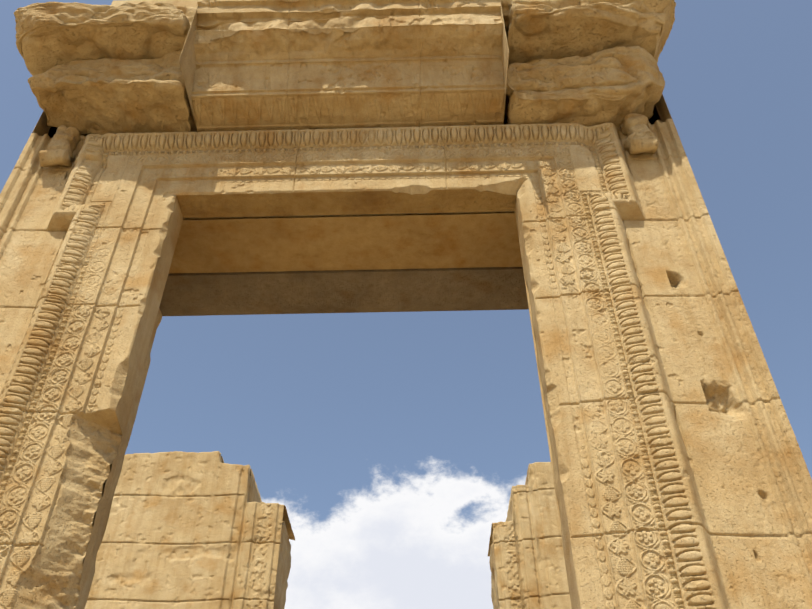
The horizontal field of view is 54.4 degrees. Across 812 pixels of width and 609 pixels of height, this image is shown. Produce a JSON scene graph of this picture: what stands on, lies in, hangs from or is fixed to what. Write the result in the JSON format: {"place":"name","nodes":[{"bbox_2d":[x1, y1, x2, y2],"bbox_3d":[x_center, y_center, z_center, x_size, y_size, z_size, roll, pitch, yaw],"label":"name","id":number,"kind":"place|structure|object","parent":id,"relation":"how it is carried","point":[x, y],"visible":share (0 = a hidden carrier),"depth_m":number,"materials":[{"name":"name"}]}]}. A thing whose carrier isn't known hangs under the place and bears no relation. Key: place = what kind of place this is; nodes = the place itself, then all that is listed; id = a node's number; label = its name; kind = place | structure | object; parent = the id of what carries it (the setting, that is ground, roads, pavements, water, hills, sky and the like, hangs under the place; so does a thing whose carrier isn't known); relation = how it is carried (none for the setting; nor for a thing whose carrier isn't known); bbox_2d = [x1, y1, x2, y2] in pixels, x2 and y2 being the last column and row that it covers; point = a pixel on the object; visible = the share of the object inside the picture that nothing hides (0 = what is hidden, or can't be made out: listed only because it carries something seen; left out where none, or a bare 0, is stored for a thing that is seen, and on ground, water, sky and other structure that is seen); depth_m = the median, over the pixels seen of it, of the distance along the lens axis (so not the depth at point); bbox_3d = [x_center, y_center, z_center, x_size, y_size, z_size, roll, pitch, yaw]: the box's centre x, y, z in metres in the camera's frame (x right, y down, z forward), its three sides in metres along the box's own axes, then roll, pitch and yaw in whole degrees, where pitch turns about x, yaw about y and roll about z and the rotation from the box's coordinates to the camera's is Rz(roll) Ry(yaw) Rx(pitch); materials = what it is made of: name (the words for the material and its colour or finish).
{"place":"outdoors","nodes":[
{"label":"outdoors","id":0,"kind":"place"},
{"bbox_2d":[174,5,196,25],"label":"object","id":1,"kind":"object","parent":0,"point":[189,12],"visible":0.02,"depth_m":10.90,"materials":[{"name":"beige stone"}]},
{"bbox_2d":[221,456,294,539],"bbox_3d":[-4.494,4.355,17.679,3.950,1.302,1.600,-1,-42,1],"label":"wall edge","id":2,"kind":"object","parent":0,"point":[285,518],"visible":0.04,"depth_m":17.45,"materials":[{"name":"stone"}]},
{"bbox_2d":[47,0,661,151],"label":"wall","id":3,"kind":"structure","parent":0,"point":[187,3],"depth_m":12.72,"materials":[{"name":"stone"}]},
{"bbox_2d":[49,97,658,273],"bbox_3d":[-0.681,-1.932,11.323,8.080,3.560,1.930,-1,-42,1],"label":"lintel","id":4,"kind":"object","parent":3,"relation":"attached to","point":[341,215],"depth_m":9.61,"materials":[{"name":"stone"}]},
{"bbox_2d":[168,213,522,273],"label":"soffit","id":5,"kind":"structure","parent":4,"relation":"attached to","point":[352,243],"depth_m":9.88,"materials":[{"name":"stone"}]},
{"bbox_2d":[168,267,522,275],"bbox_3d":[-0.669,-0.435,10.249,5.400,0.055,0.002,-1,-42,1],"label":"lintel gap","id":6,"kind":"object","parent":5,"relation":"attached to","point":[339,271],"depth_m":10.25,"materials":[{"name":"brown stone"}]},
{"bbox_2d":[228,309,525,314],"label":"lintel","id":7,"kind":"structure","parent":3,"relation":"attached to","point":[349,312],"depth_m":10.82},
{"bbox_2d":[0,0,811,608],"label":"sky","id":8,"kind":"structure","parent":0,"point":[392,445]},
{"bbox_3d":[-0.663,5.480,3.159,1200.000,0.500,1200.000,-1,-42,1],"label":"ground","id":9,"kind":"structure","parent":0,"visible":0},
{"bbox_2d":[32,111,50,135],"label":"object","id":10,"kind":"object","parent":9,"relation":"on","point":[42,128],"depth_m":10.32,"materials":[{"name":"stone"}]},
{"bbox_2d":[78,224,181,596],"bbox_3d":[-3.033,2.268,6.601,0.720,8.895,0.004,-1,-42,1],"label":"door jamb edge","id":11,"kind":"object","parent":9,"relation":"on","point":[110,465],"visible":0.11,"depth_m":7.14,"materials":[{"name":"stone"}]},
{"bbox_2d":[249,476,256,501],"bbox_3d":[-3.670,8.031,14.161,0.839,10.349,1.614,-1,-42,1],"label":"wall side","id":12,"kind":"object","parent":9,"relation":"on","point":[252,496],"visible":0.08,"depth_m":16.96,"materials":[{"name":"stone"}]},
{"bbox_2d":[85,451,284,608],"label":"stone wall","id":13,"kind":"structure","parent":12,"relation":"attached to","point":[190,530],"depth_m":15.86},
{"bbox_2d":[273,521,290,608],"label":"jamb","id":14,"kind":"object","parent":9,"relation":"on","point":[283,567],"visible":0.21,"depth_m":16.41,"materials":[{"name":"stone"}]},
{"bbox_2d":[489,535,499,608],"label":"jamb","id":15,"kind":"object","parent":9,"relation":"on","point":[494,590],"visible":0.23,"depth_m":16.10,"materials":[{"name":"stone"}]},
{"bbox_2d":[492,462,571,608],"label":"stone wall","id":16,"kind":"structure","parent":15,"relation":"attached to","point":[530,563],"depth_m":15.57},
{"bbox_2d":[505,499,511,521],"bbox_3d":[2.447,8.122,13.880,0.518,9.834,1.605,-1,-42,1],"label":"wall side","id":17,"kind":"object","parent":9,"relation":"on","point":[508,512],"visible":0.06,"depth_m":16.83,"materials":[{"name":"stone"}]},
{"bbox_2d":[518,215,561,535],"bbox_3d":[1.686,2.179,6.531,0.720,8.895,0.004,-1,-42,1],"label":"door jamb edge","id":18,"kind":"object","parent":9,"relation":"on","point":[547,431],"visible":0.11,"depth_m":7.64,"materials":[{"name":"stone"}]},
{"bbox_2d":[656,94,808,471],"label":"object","id":19,"kind":"object","parent":9,"relation":"on","point":[663,110],"visible":0.11,"depth_m":10.24,"materials":[{"name":"stone"}]},
{"bbox_3d":[-3.670,4.684,5.404,2.050,3.700,2.150,-1,-42,1],"label":"low jamb","id":20,"kind":"object","parent":9,"relation":"on","visible":0},
{"bbox_2d":[0,132,187,608],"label":"frame jamb","id":21,"kind":"object","parent":20,"relation":"on","point":[69,323],"visible":1,"depth_m":7.67,"materials":[{"name":"stone"}]},
{"bbox_2d":[0,133,82,322],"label":"stone wall","id":22,"kind":"structure","parent":21,"relation":"attached to","point":[30,191],"depth_m":9.15,"materials":[{"name":"stone"}]},
{"bbox_2d":[47,125,80,158],"bbox_3d":[-4.247,-1.969,9.791,0.308,0.596,0.285,-1,-42,1],"label":"scroll bracket","id":23,"kind":"object","parent":21,"relation":"attached to","point":[68,138],"visible":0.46,"depth_m":9.75,"materials":[{"name":"beige stone"}]},
{"bbox_2d":[39,149,71,166],"bbox_3d":[-4.245,-1.765,9.563,0.310,0.230,0.230,-1,-42,1],"label":"console volute","id":24,"kind":"object","parent":23,"relation":"attached to","point":[52,157],"visible":1,"depth_m":9.47,"materials":[{"name":"beige stone"}]},
{"bbox_2d":[28,50,196,134],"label":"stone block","id":25,"kind":"structure","parent":21,"relation":"on","point":[102,96],"depth_m":9.84,"materials":[{"name":"stone"}]},
{"bbox_2d":[14,2,189,75],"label":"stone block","id":26,"kind":"structure","parent":25,"relation":"on","point":[49,35],"depth_m":9.89,"materials":[{"name":"beige stone"}]},
{"bbox_2d":[75,196,182,608],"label":"reveal","id":27,"kind":"object","parent":21,"relation":"attached to","point":[145,328],"visible":0.98,"depth_m":8.01,"materials":[{"name":"stone"}]},
{"bbox_2d":[176,189,515,217],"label":"soffit","id":28,"kind":"structure","parent":21,"relation":"attached to","point":[327,203],"depth_m":9.39,"materials":[{"name":"beige stone"}]},
{"bbox_2d":[176,124,516,195],"bbox_3d":[-0.704,-1.784,9.610,4.000,1.180,0.306,-1,-42,1],"label":"door lintel","id":29,"kind":"structure","parent":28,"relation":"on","point":[422,160],"depth_m":9.53,"materials":[{"name":"stone"}]},
{"bbox_2d":[215,211,513,217],"bbox_3d":[-0.692,-1.099,9.529,5.400,0.051,0.002,-1,-42,1],"label":"soffit groove","id":30,"kind":"object","parent":28,"relation":"attached to","point":[367,214],"visible":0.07,"depth_m":9.51},
{"bbox_2d":[77,308,161,608],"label":"door jamb side","id":31,"kind":"object","parent":20,"relation":"on","point":[101,532],"visible":0.1,"depth_m":9.13,"materials":[{"name":"stone"}]},
{"bbox_2d":[159,269,528,315],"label":"soffit","id":32,"kind":"structure","parent":31,"relation":"attached to","point":[411,291],"depth_m":10.52,"materials":[{"name":"brown stone"}]},
{"bbox_3d":[2.378,4.570,5.313,2.050,3.700,2.150,-1,-42,1],"label":"low jamb","id":33,"kind":"object","parent":9,"relation":"on","visible":0},
{"bbox_2d":[511,123,770,608],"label":"frame jamb","id":34,"kind":"object","parent":33,"relation":"on","point":[654,517],"visible":1,"depth_m":7.16,"materials":[{"name":"stone"}]},
{"bbox_2d":[515,196,580,608],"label":"reveal","id":35,"kind":"object","parent":34,"relation":"attached to","point":[571,575],"visible":0.96,"depth_m":7.15,"materials":[{"name":"stone"}]},
{"bbox_2d":[505,46,664,132],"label":"stone block","id":36,"kind":"structure","parent":34,"relation":"on","point":[615,86],"depth_m":9.72,"materials":[{"name":"stone"}]},
{"bbox_2d":[500,0,509,36],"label":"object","id":37,"kind":"object","parent":36,"relation":"on","point":[505,7],"depth_m":10.45,"materials":[{"name":"beige stone"}]},
{"bbox_2d":[507,0,675,64],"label":"stone block","id":38,"kind":"structure","parent":36,"relation":"on","point":[548,29],"depth_m":9.82,"materials":[{"name":"beige stone"}]},
{"bbox_2d":[622,113,653,151],"bbox_3d":[2.829,-2.091,9.689,0.357,0.584,0.310,-1,-42,1],"label":"scroll bracket","id":39,"kind":"object","parent":34,"relation":"attached to","point":[634,124],"visible":0.58,"depth_m":9.62,"materials":[{"name":"beige stone"}]},
{"bbox_2d":[628,136,658,154],"bbox_3d":[2.833,-1.898,9.457,0.310,0.230,0.230,-1,-42,1],"label":"console volute","id":40,"kind":"object","parent":39,"relation":"attached to","point":[644,144],"visible":1,"depth_m":9.37,"materials":[{"name":"beige stone"}]},
{"bbox_2d":[621,119,811,608],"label":"stone wall","id":41,"kind":"structure","parent":34,"relation":"attached to","point":[769,474],"depth_m":7.30,"materials":[{"name":"stone"}]},
{"bbox_3d":[4.064,7.907,14.019,2.991,10.359,1.617,-1,-42,1],"label":"inner jamb","id":42,"kind":"object","parent":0,"visible":0},
{"bbox_2d":[488,470,527,555],"bbox_3d":[3.656,4.514,17.278,3.750,1.406,1.600,-1,-42,1],"label":"wall edge","id":43,"kind":"object","parent":42,"relation":"on","point":[491,536],"visible":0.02,"depth_m":16.93,"materials":[{"name":"stone"}]},
{"bbox_3d":[-0.709,-2.819,10.553,3.860,1.340,0.600,-1,-42,1],"label":"cornice","id":44,"kind":"object","parent":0,"visible":0},
{"bbox_2d":[191,0,504,131],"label":"cornice","id":45,"kind":"structure","parent":44,"relation":"attached to","point":[294,64],"depth_m":9.88,"materials":[{"name":"stone"}]},
{"bbox_2d":[179,6,197,131],"bbox_3d":[-2.647,-2.968,10.245,0.004,1.510,1.350,-1,-42,1],"label":"stone block side","id":46,"kind":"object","parent":45,"relation":"attached to","point":[187,60],"depth_m":9.70,"materials":[{"name":"beige stone"}]},
{"bbox_2d":[500,2,508,122],"bbox_3d":[1.212,-3.041,10.188,0.004,1.510,1.350,-1,-42,1],"label":"stone block side","id":47,"kind":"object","parent":45,"relation":"attached to","point":[505,54],"depth_m":9.61,"materials":[{"name":"beige stone"}]}
]}

